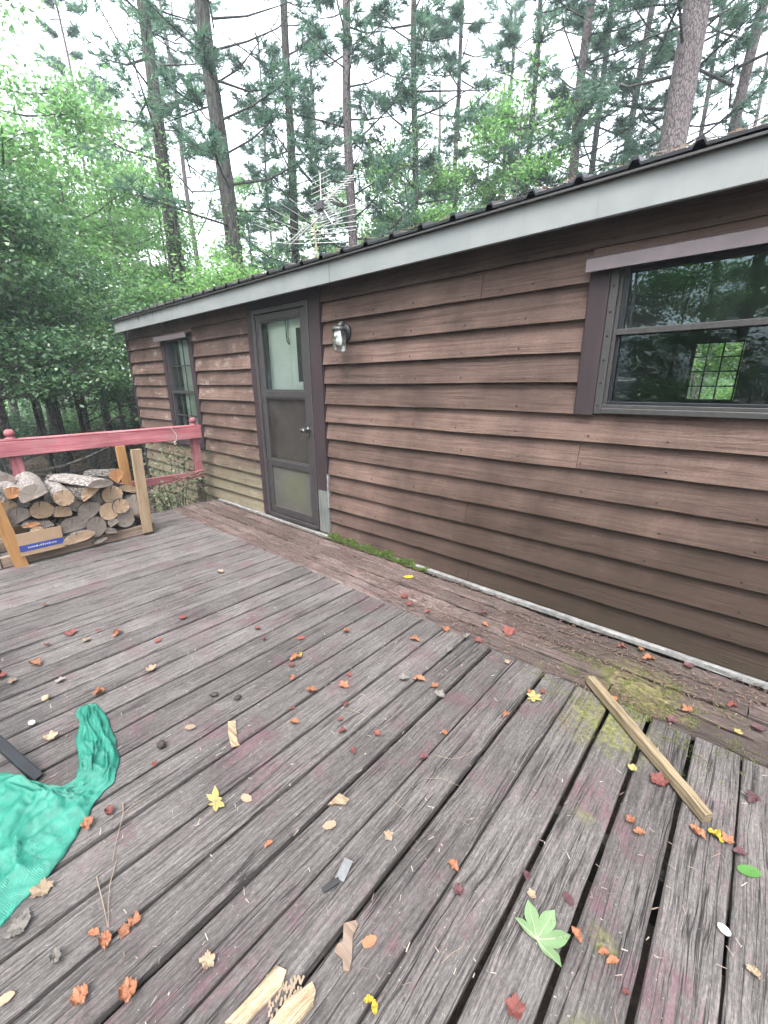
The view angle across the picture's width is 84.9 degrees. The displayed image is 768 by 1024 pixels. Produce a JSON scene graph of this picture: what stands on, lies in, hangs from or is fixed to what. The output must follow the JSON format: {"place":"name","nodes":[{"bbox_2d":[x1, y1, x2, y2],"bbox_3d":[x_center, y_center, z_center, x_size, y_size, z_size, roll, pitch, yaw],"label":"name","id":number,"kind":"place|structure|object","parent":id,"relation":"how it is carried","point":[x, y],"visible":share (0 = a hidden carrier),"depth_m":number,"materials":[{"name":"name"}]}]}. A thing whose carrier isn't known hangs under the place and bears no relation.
{"place":"outdoors","nodes":[
{"label":"outdoors","id":0,"kind":"place"},
{"bbox_2d":[0,398,737,1023],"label":"ground","id":1,"kind":"structure","parent":0,"point":[546,1000],"depth_m":1.89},
{"bbox_2d":[10,409,76,437],"bbox_3d":[-11.860,-2.831,14.668,2.477,1.482,1.900,14,22,39],"label":"forest bush","id":2,"kind":"object","parent":1,"relation":"on","point":[30,428],"visible":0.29,"depth_m":14.33,"materials":[{"name":"green plant"}]},
{"bbox_2d":[0,198,124,471],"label":"broadleaf tree","id":3,"kind":"object","parent":1,"relation":"on","point":[1,466],"visible":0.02,"depth_m":9.78,"materials":[{"name":"green plant"}]},
{"bbox_2d":[0,172,128,413],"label":"broadleaf tree","id":4,"kind":"object","parent":1,"relation":"on","point":[16,312],"visible":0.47,"depth_m":6.68,"materials":[{"name":"green plant"}]},
{"bbox_2d":[0,287,128,461],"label":"evergreen tree","id":5,"kind":"object","parent":1,"relation":"on","point":[70,456],"visible":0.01,"depth_m":12.34,"materials":[{"name":"green plant"}]},
{"bbox_2d":[0,292,136,468],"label":"evergreen tree","id":6,"kind":"object","parent":1,"relation":"on","point":[112,400],"visible":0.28,"depth_m":10.13,"materials":[{"name":"green plant"}]},
{"bbox_2d":[0,111,137,473],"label":"sapling","id":7,"kind":"object","parent":1,"relation":"on","point":[41,433],"visible":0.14,"depth_m":9.72,"materials":[{"name":"green plant"}]},
{"bbox_2d":[47,406,102,433],"bbox_3d":[-12.352,-3.465,16.795,2.110,1.574,2.220,0,17,1],"label":"forest bush","id":8,"kind":"object","parent":1,"relation":"on","point":[74,424],"visible":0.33,"depth_m":16.55,"materials":[{"name":"green plant"}]},
{"bbox_2d":[0,444,153,540],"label":"leaf litter","id":9,"kind":"object","parent":1,"relation":"on","point":[45,466],"visible":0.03,"depth_m":12.54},
{"bbox_2d":[4,161,149,466],"bbox_3d":[-8.339,-4.529,10.651,4.499,7.250,4.986,3,17,11],"label":"sapling","id":10,"kind":"object","parent":1,"relation":"on","point":[81,423],"visible":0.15,"depth_m":10.53,"materials":[{"name":"green plant"}]},
{"bbox_2d":[0,137,172,478],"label":"holly tree","id":11,"kind":"object","parent":1,"relation":"on","point":[55,278],"visible":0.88,"depth_m":6.66,"materials":[{"name":"green plant"}]},
{"bbox_2d":[15,83,159,428],"bbox_3d":[-11.431,-9.239,17.343,6.957,12.422,7.919,-4,17,-12],"label":"broadleaf tree","id":12,"kind":"object","parent":1,"relation":"on","point":[117,156],"visible":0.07,"depth_m":15.28,"materials":[{"name":"green plant"}]},
{"bbox_2d":[29,0,148,264],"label":"pine tree","id":13,"kind":"object","parent":1,"relation":"on","point":[71,33],"visible":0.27,"depth_m":18.57,"materials":[{"name":"green plant"}]},
{"bbox_2d":[0,0,195,435],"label":"broadleaf tree","id":14,"kind":"object","parent":1,"relation":"on","point":[11,28],"visible":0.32,"depth_m":13.45,"materials":[{"name":"green plant"}]},
{"bbox_2d":[0,13,199,472],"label":"broadleaf tree","id":15,"kind":"object","parent":1,"relation":"on","point":[77,116],"visible":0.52,"depth_m":9.02,"materials":[{"name":"green plant"}]},
{"bbox_2d":[0,126,209,468],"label":"broadleaf tree","id":16,"kind":"object","parent":1,"relation":"on","point":[108,427],"visible":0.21,"depth_m":9.84,"materials":[{"name":"green plant"}]},
{"bbox_2d":[18,175,193,428],"bbox_3d":[-9.788,-7.047,15.693,7.732,9.137,8.491,-1,17,-2],"label":"broadleaf tree","id":17,"kind":"object","parent":1,"relation":"on","point":[132,417],"visible":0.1,"depth_m":15.05,"materials":[{"name":"green plant"}]},
{"bbox_2d":[23,133,226,361],"bbox_3d":[-8.357,-6.008,13.323,7.719,8.306,7.029,-4,17,-11],"label":"broadleaf tree","id":18,"kind":"object","parent":1,"relation":"on","point":[157,267],"visible":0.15,"depth_m":12.41,"materials":[{"name":"green plant"}]},
{"bbox_2d":[88,152,196,275],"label":"broadleaf tree","id":19,"kind":"object","parent":1,"relation":"on","point":[137,223],"visible":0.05,"depth_m":18.52,"materials":[{"name":"green plant"}]},
{"bbox_2d":[56,0,287,299],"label":"pine tree","id":20,"kind":"object","parent":1,"relation":"on","point":[143,11],"visible":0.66,"depth_m":11.08,"materials":[{"name":"green plant"}]},
{"bbox_2d":[135,440,209,513],"bbox_3d":[-2.755,-0.215,5.386,1.067,1.641,0.807,14,22,39],"label":"leafy shrub","id":21,"kind":"object","parent":1,"relation":"on","point":[169,505],"visible":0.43,"depth_m":5.38,"materials":[{"name":"green plant"}]},
{"bbox_2d":[108,0,250,286],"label":"pine tree","id":22,"kind":"object","parent":1,"relation":"on","point":[214,6],"visible":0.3,"depth_m":19.00,"materials":[{"name":"green plant"}]},
{"bbox_2d":[98,221,273,420],"bbox_3d":[-3.739,-4.051,11.141,5.981,5.847,6.550,-7,18,-19],"label":"broadleaf tree","id":23,"kind":"object","parent":1,"relation":"on","point":[218,279],"visible":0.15,"depth_m":9.86,"materials":[{"name":"green plant"}]},
{"bbox_2d":[157,219,225,288],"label":"broadleaf tree","id":24,"kind":"object","parent":1,"relation":"on","point":[190,263],"visible":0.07,"depth_m":18.86,"materials":[{"name":"green plant"}]},
{"bbox_2d":[108,0,345,282],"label":"pine tree","id":25,"kind":"object","parent":1,"relation":"on","point":[203,48],"visible":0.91,"depth_m":9.87,"materials":[{"name":"green plant"}]},
{"bbox_2d":[193,161,300,274],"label":"broadleaf tree","id":26,"kind":"object","parent":1,"relation":"on","point":[241,189],"visible":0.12,"depth_m":19.55,"materials":[{"name":"green plant"}]},
{"bbox_2d":[234,47,307,270],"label":"pine tree","id":27,"kind":"object","parent":1,"relation":"on","point":[250,148],"visible":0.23,"depth_m":23.94,"materials":[{"name":"green plant"}]},
{"bbox_2d":[211,0,364,271],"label":"pine tree","id":28,"kind":"object","parent":1,"relation":"on","point":[289,189],"visible":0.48,"depth_m":12.29,"materials":[{"name":"green plant"}]},
{"bbox_2d":[260,171,364,260],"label":"broadleaf tree","id":29,"kind":"object","parent":1,"relation":"on","point":[342,194],"visible":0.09,"depth_m":20.69,"materials":[{"name":"green plant"}]},
{"bbox_2d":[278,19,357,260],"bbox_3d":[-3.238,-16.545,26.138,6.404,21.171,6.767,4,18,15],"label":"pine tree","id":30,"kind":"object","parent":1,"relation":"on","point":[302,147],"visible":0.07,"depth_m":24.48,"materials":[{"name":"green plant"}]},
{"bbox_2d":[216,0,450,270],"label":"pine tree","id":31,"kind":"object","parent":1,"relation":"on","point":[345,120],"visible":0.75,"depth_m":11.03,"materials":[{"name":"green plant"}]},
{"bbox_2d":[2,374,732,419],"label":"wood","id":32,"kind":"object","parent":1,"relation":"on","point":[729,380],"depth_m":29.95,"materials":[{"name":"green plant"}]},
{"bbox_2d":[0,499,767,1023],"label":"wooden deck","id":33,"kind":"structure","parent":1,"relation":"on","point":[176,877],"depth_m":1.50,"materials":[{"name":"grey wood"}]},
{"bbox_2d":[2,907,31,937],"bbox_3d":[-0.998,1.122,1.149,0.057,0.024,0.076,-1,11,-8],"label":"fallen leaf","id":34,"kind":"object","parent":33,"relation":"on","point":[17,926],"visible":1,"depth_m":1.15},
{"bbox_2d":[0,670,42,780],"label":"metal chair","id":35,"kind":"object","parent":33,"relation":"on","point":[19,761],"visible":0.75,"depth_m":1.58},
{"bbox_2d":[29,877,53,897],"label":"fallen leaf","id":36,"kind":"object","parent":33,"relation":"on","point":[42,887],"visible":1,"depth_m":1.23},
{"bbox_2d":[0,703,119,926],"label":"tarp","id":37,"kind":"object","parent":33,"relation":"on","point":[40,826],"visible":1,"depth_m":1.44,"materials":[{"name":"plastic"}]},
{"bbox_2d":[68,983,87,1005],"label":"fallen leaf","id":38,"kind":"object","parent":33,"relation":"on","point":[79,995],"visible":1,"depth_m":1.01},
{"bbox_2d":[0,445,155,568],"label":"firewood rack","id":39,"kind":"object","parent":33,"relation":"on","point":[143,521],"visible":0.78,"depth_m":3.96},
{"bbox_2d":[6,507,30,525],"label":"firewood log","id":40,"kind":"object","parent":39,"relation":"on","point":[16,515],"visible":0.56,"depth_m":3.42,"materials":[{"name":"grey wood"}]},
{"bbox_2d":[0,492,17,510],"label":"firewood log","id":41,"kind":"object","parent":40,"relation":"on","point":[8,503],"visible":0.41,"depth_m":3.42,"materials":[{"name":"brown wood"}]},
{"bbox_2d":[0,481,19,498],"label":"firewood log","id":42,"kind":"object","parent":41,"relation":"on","point":[9,489],"visible":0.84,"depth_m":3.29,"materials":[{"name":"brown wood"}]},
{"bbox_2d":[12,497,29,506],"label":"firewood log","id":43,"kind":"object","parent":40,"relation":"on","point":[19,503],"visible":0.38,"depth_m":3.47,"materials":[{"name":"grey wood"}]},
{"bbox_2d":[15,471,46,502],"bbox_3d":[-3.015,-0.223,3.569,0.199,0.144,0.623,-16,24,-40],"label":"firewood log","id":44,"kind":"object","parent":43,"relation":"on","point":[30,485],"visible":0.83,"depth_m":3.38,"materials":[{"name":"grey wood"}]},
{"bbox_2d":[13,521,64,556],"bbox_3d":[-2.965,0.218,3.597,0.272,0.192,0.298,14,22,39],"label":"cardboard box","id":45,"kind":"object","parent":39,"relation":"on","point":[38,541],"visible":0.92,"depth_m":3.52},
{"bbox_2d":[28,526,42,531],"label":"firewood log","id":46,"kind":"object","parent":45,"relation":"in","point":[35,528],"visible":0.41,"depth_m":3.48,"materials":[{"name":"brown wood"}]},
{"bbox_2d":[34,517,53,527],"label":"firewood log","id":47,"kind":"object","parent":46,"relation":"on","point":[45,522],"visible":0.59,"depth_m":3.55,"materials":[{"name":"grey wood"}]},
{"bbox_2d":[27,497,53,518],"bbox_3d":[-3.020,-0.058,3.646,0.424,0.153,0.168,14,22,39],"label":"firewood log","id":48,"kind":"object","parent":47,"relation":"on","point":[38,507],"visible":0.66,"depth_m":3.52,"materials":[{"name":"brown wood"}]},
{"bbox_2d":[62,528,94,544],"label":"firewood log","id":49,"kind":"object","parent":39,"relation":"on","point":[76,536],"visible":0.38,"depth_m":3.71,"materials":[{"name":"brown wood"}]},
{"bbox_2d":[53,512,88,533],"bbox_3d":[-2.887,0.066,3.839,0.425,0.137,0.274,14,22,39],"label":"firewood log","id":50,"kind":"object","parent":49,"relation":"on","point":[72,522],"visible":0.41,"depth_m":3.70,"materials":[{"name":"grey wood"}]},
{"bbox_2d":[50,503,71,516],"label":"firewood log","id":51,"kind":"object","parent":50,"relation":"on","point":[61,511],"visible":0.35,"depth_m":3.62,"materials":[{"name":"brown wood"}]},
{"bbox_2d":[44,479,73,505],"bbox_3d":[-2.887,-0.179,3.712,0.552,0.145,0.146,17,24,42],"label":"firewood log","id":52,"kind":"object","parent":51,"relation":"on","point":[60,494],"visible":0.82,"depth_m":3.55,"materials":[{"name":"brown wood"}]},
{"bbox_2d":[91,536,107,543],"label":"firewood log","id":53,"kind":"object","parent":39,"relation":"on","point":[98,540],"visible":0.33,"depth_m":3.86,"materials":[{"name":"grey wood"}]},
{"bbox_2d":[85,515,105,536],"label":"firewood log","id":54,"kind":"object","parent":53,"relation":"on","point":[96,524],"visible":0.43,"depth_m":3.83,"materials":[{"name":"grey wood"}]},
{"bbox_2d":[71,500,100,522],"bbox_3d":[-2.799,-0.041,3.911,0.424,0.184,0.198,14,22,39],"label":"firewood log","id":55,"kind":"object","parent":54,"relation":"on","point":[89,509],"visible":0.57,"depth_m":3.77,"materials":[{"name":"grey wood"}]},
{"bbox_2d":[66,495,87,510],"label":"firewood log","id":56,"kind":"object","parent":55,"relation":"on","point":[74,505],"visible":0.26,"depth_m":3.70,"materials":[{"name":"grey wood"}]},
{"bbox_2d":[61,483,98,501],"bbox_3d":[-2.787,-0.198,3.797,0.453,0.134,0.162,8,19,26],"label":"firewood log","id":57,"kind":"object","parent":56,"relation":"on","point":[81,493],"visible":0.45,"depth_m":3.69,"materials":[{"name":"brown wood"}]},
{"bbox_2d":[48,473,113,487],"bbox_3d":[-2.743,-0.284,3.801,0.523,0.082,0.243,8,19,20],"label":"firewood log","id":58,"kind":"object","parent":57,"relation":"on","point":[80,480],"visible":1,"depth_m":3.72,"materials":[{"name":"grey wood"}]},
{"bbox_2d":[115,511,133,526],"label":"firewood log","id":59,"kind":"object","parent":39,"relation":"on","point":[126,519],"visible":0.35,"depth_m":4.03,"materials":[{"name":"grey wood"}]},
{"bbox_2d":[112,498,128,512],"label":"firewood log","id":60,"kind":"object","parent":59,"relation":"on","point":[120,505],"visible":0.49,"depth_m":3.94,"materials":[{"name":"brown wood"}]},
{"bbox_2d":[98,485,122,502],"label":"firewood log","id":61,"kind":"object","parent":60,"relation":"on","point":[111,493],"visible":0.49,"depth_m":3.89,"materials":[{"name":"brown wood"}]},
{"bbox_2d":[83,468,123,482],"bbox_3d":[-2.674,-0.341,4.004,0.403,0.137,0.157,1,16,25],"label":"firewood log","id":62,"kind":"object","parent":61,"relation":"on","point":[113,475],"visible":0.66,"depth_m":3.92,"materials":[{"name":"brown wood"}]},
{"bbox_2d":[0,417,206,501],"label":"red railing","id":63,"kind":"object","parent":33,"relation":"attached to","point":[13,449],"visible":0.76,"depth_m":4.39,"materials":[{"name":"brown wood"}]},
{"bbox_2d":[148,463,208,505],"bbox_3d":[-2.498,-0.290,4.932,0.304,0.430,0.999,14,22,39],"label":"vine","id":64,"kind":"object","parent":63,"relation":"attached to","point":[170,487],"visible":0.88,"depth_m":5.00,"materials":[{"name":"green plant"}]},
{"bbox_2d":[118,976,136,1002],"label":"fallen leaf","id":65,"kind":"object","parent":33,"relation":"on","point":[127,989],"visible":1,"depth_m":1.02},
{"bbox_2d":[225,965,286,1023],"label":"wood splinter","id":66,"kind":"object","parent":33,"relation":"on","point":[254,1003],"visible":1,"depth_m":1.01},
{"bbox_2d":[266,974,304,1022],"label":"wood crumbs","id":67,"kind":"object","parent":33,"relation":"on","point":[291,987],"visible":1,"depth_m":1.02,"materials":[{"name":"beige plant"}]},
{"bbox_2d":[269,982,315,1023],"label":"wood splinter","id":68,"kind":"object","parent":33,"relation":"on","point":[295,1008],"visible":1,"depth_m":0.99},
{"bbox_2d":[321,857,352,892],"bbox_3d":[-0.136,1.093,1.259,0.044,0.007,0.115,11,21,33],"label":"foil strip","id":69,"kind":"object","parent":33,"relation":"on","point":[344,869],"visible":1,"depth_m":1.26,"materials":[{"name":"silver metal"}]},
{"bbox_2d":[335,920,357,972],"bbox_3d":[-0.101,1.139,1.108,0.047,0.010,0.106,3,17,10],"label":"bark chip","id":70,"kind":"object","parent":33,"relation":"on","point":[343,950],"visible":1,"depth_m":1.10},
{"bbox_2d":[2,538,767,1023],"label":"deck specks","id":71,"kind":"object","parent":33,"relation":"on","point":[372,830],"visible":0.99,"depth_m":1.45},
{"bbox_2d":[181,502,767,735],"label":"bark debris","id":72,"kind":"object","parent":33,"relation":"on","point":[520,628],"visible":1,"depth_m":2.76,"materials":[{"name":"wood"}]},
{"bbox_2d":[505,991,525,1019],"bbox_3d":[0.308,1.165,0.988,0.044,0.016,0.046,-19,22,-31],"label":"fallen leaf","id":73,"kind":"object","parent":33,"relation":"on","point":[516,1007],"visible":1,"depth_m":0.99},
{"bbox_2d":[515,900,569,966],"bbox_3d":[0.401,1.133,1.102,0.134,0.030,0.197,14,22,39],"label":"fallen leaf","id":74,"kind":"object","parent":33,"relation":"on","point":[540,931],"visible":1,"depth_m":1.12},
{"bbox_2d":[475,615,767,806],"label":"deck moss","id":75,"kind":"object","parent":33,"relation":"on","point":[642,710],"visible":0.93,"depth_m":1.92,"materials":[{"name":"green plant"}]},
{"bbox_2d":[586,676,712,822],"bbox_3d":[1.046,0.921,1.725,0.048,0.051,0.689,-2,17,-6],"label":"wood stick","id":76,"kind":"object","parent":33,"relation":"on","point":[694,802],"visible":1,"depth_m":1.63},
{"bbox_2d":[326,135,442,243],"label":"broadleaf tree","id":77,"kind":"object","parent":1,"relation":"on","point":[374,194],"visible":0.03,"depth_m":15.34,"materials":[{"name":"green plant"}]},
{"bbox_2d":[343,114,472,236],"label":"broadleaf tree","id":78,"kind":"object","parent":1,"relation":"on","point":[436,216],"visible":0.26,"depth_m":12.12,"materials":[{"name":"green plant"}]},
{"bbox_2d":[337,0,508,242],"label":"pine tree","id":79,"kind":"object","parent":1,"relation":"on","point":[420,18],"visible":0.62,"depth_m":11.60,"materials":[{"name":"green plant"}]},
{"bbox_2d":[111,123,767,806],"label":"brown cabin","id":80,"kind":"object","parent":1,"relation":"on","point":[493,395],"visible":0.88,"depth_m":2.67,"materials":[{"name":"brown wood"}]},
{"bbox_2d":[164,337,200,442],"bbox_3d":[-2.564,-1.572,5.468,0.718,1.280,0.097,14,22,39],"label":"window frame","id":81,"kind":"structure","parent":80,"relation":"in","point":[182,342],"depth_m":5.49,"materials":[{"name":"wood"}]},
{"bbox_2d":[262,318,303,389],"bbox_3d":[-0.887,-0.908,4.181,0.820,2.040,0.060,14,22,39],"label":"inner door","id":82,"kind":"structure","parent":80,"relation":"in","point":[282,339],"depth_m":4.05,"materials":[{"name":"paint"}]},
{"bbox_2d":[255,307,315,524],"bbox_3d":[-0.976,-0.877,4.089,0.762,1.965,0.123,14,22,39],"label":"door","id":83,"kind":"structure","parent":80,"relation":"in","point":[287,424],"depth_m":4.17,"materials":[{"name":"wood"}]},
{"bbox_2d":[254,169,359,257],"bbox_3d":[-1.284,-4.881,7.159,1.746,1.040,2.725,-6,18,-18],"label":"tv antenna","id":84,"kind":"object","parent":80,"relation":"on","point":[321,205],"visible":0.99,"depth_m":6.66,"materials":[{"name":"metal"}]},
{"bbox_2d":[332,321,350,352],"bbox_3d":[-0.330,-1.367,3.290,0.109,0.229,0.218,5,18,16],"label":"porch lamp","id":85,"kind":"object","parent":80,"relation":"attached to","point":[342,329],"visible":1,"depth_m":3.24,"materials":[{"name":"metal"}]},
{"bbox_2d":[328,532,429,572],"bbox_3d":[-0.088,0.329,3.659,1.179,0.096,0.094,14,22,39],"label":"wall moss","id":86,"kind":"object","parent":80,"relation":"attached to","point":[375,551],"depth_m":3.63,"materials":[{"name":"green plant"}]},
{"bbox_2d":[116,118,767,318],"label":"roof needles","id":87,"kind":"object","parent":80,"relation":"on","point":[682,146],"visible":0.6,"depth_m":2.04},
{"bbox_2d":[218,498,767,689],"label":"sill strip","id":88,"kind":"object","parent":80,"relation":"attached to","point":[722,670],"visible":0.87,"depth_m":2.55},
{"bbox_2d":[593,243,767,419],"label":"window frame","id":89,"kind":"structure","parent":80,"relation":"in","point":[621,277],"depth_m":2.06,"materials":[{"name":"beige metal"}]},
{"bbox_2d":[685,340,745,399],"bbox_3d":[5.695,-2.421,7.247,0.682,0.962,0.030,14,22,39],"label":"window frame","id":90,"kind":"structure","parent":80,"relation":"in","point":[744,341],"depth_m":7.21,"materials":[{"name":"metal"}]},
{"bbox_2d":[372,0,542,230],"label":"pine tree","id":91,"kind":"object","parent":1,"relation":"on","point":[457,14],"visible":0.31,"depth_m":14.08,"materials":[{"name":"green plant"}]},
{"bbox_2d":[418,89,549,221],"bbox_3d":[2.922,-8.003,14.972,7.018,11.054,6.293,14,22,39],"label":"broadleaf tree","id":92,"kind":"object","parent":1,"relation":"on","point":[480,173],"visible":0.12,"depth_m":13.01,"materials":[{"name":"green plant"}]},
{"bbox_2d":[443,42,605,211],"bbox_3d":[4.133,-7.304,13.046,5.553,10.803,5.336,7,18,22],"label":"broadleaf tree","id":93,"kind":"object","parent":1,"relation":"on","point":[539,166],"visible":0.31,"depth_m":11.69,"materials":[{"name":"green plant"}]},
{"bbox_2d":[462,0,588,206],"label":"pine tree","id":94,"kind":"object","parent":1,"relation":"on","point":[515,7],"visible":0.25,"depth_m":20.99,"materials":[{"name":"green plant"}]},
{"bbox_2d":[457,0,597,200],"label":"pine tree","id":95,"kind":"object","parent":1,"relation":"on","point":[513,37],"visible":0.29,"depth_m":12.95,"materials":[{"name":"green plant"}]},
{"bbox_2d":[491,0,672,188],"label":"pine tree","id":96,"kind":"object","parent":1,"relation":"on","point":[578,129],"visible":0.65,"depth_m":10.97,"materials":[{"name":"green plant"}]},
{"bbox_2d":[530,0,664,183],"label":"pine tree","id":97,"kind":"object","parent":1,"relation":"on","point":[594,145],"visible":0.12,"depth_m":14.37,"materials":[{"name":"green plant"}]},
{"bbox_2d":[532,0,678,185],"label":"pine tree","id":98,"kind":"object","parent":1,"relation":"on","point":[624,33],"visible":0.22,"depth_m":12.58,"materials":[{"name":"green plant"}]},
{"bbox_2d":[522,0,767,154],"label":"pine tree","id":99,"kind":"object","parent":1,"relation":"on","point":[622,78],"visible":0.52,"depth_m":10.23,"materials":[{"name":"green plant"}]},
{"bbox_2d":[566,0,767,155],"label":"pine tree","id":100,"kind":"object","parent":1,"relation":"on","point":[694,17],"visible":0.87,"depth_m":8.06,"materials":[{"name":"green plant"}]},
{"bbox_2d":[585,0,767,134],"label":"pine tree","id":101,"kind":"object","parent":1,"relation":"on","point":[751,42],"visible":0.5,"depth_m":9.80,"materials":[{"name":"green plant"}]},
{"bbox_2d":[605,0,767,155],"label":"pine tree","id":102,"kind":"object","parent":1,"relation":"on","point":[715,90],"visible":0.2,"depth_m":14.95,"materials":[{"name":"green plant"}]},
{"bbox_2d":[689,342,745,399],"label":"broadleaf tree","id":103,"kind":"object","parent":1,"relation":"on","point":[696,367],"visible":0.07,"depth_m":10.06,"materials":[{"name":"green plant"}]},
{"bbox_2d":[693,342,744,384],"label":"broadleaf tree","id":104,"kind":"object","parent":1,"relation":"on","point":[725,360],"visible":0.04,"depth_m":11.23,"materials":[{"name":"green plant"}]},
{"bbox_2d":[691,0,767,138],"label":"pine tree","id":105,"kind":"object","parent":1,"relation":"on","point":[732,94],"visible":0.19,"depth_m":15.43,"materials":[{"name":"green plant"}]},
{"bbox_2d":[697,49,767,397],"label":"pine tree","id":106,"kind":"object","parent":1,"relation":"on","point":[759,68],"visible":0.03,"depth_m":22.14,"materials":[{"name":"green plant"}]},
{"bbox_2d":[0,0,767,397],"label":"sky","id":107,"kind":"structure","parent":0,"point":[241,28],"materials":[{"name":"white"}]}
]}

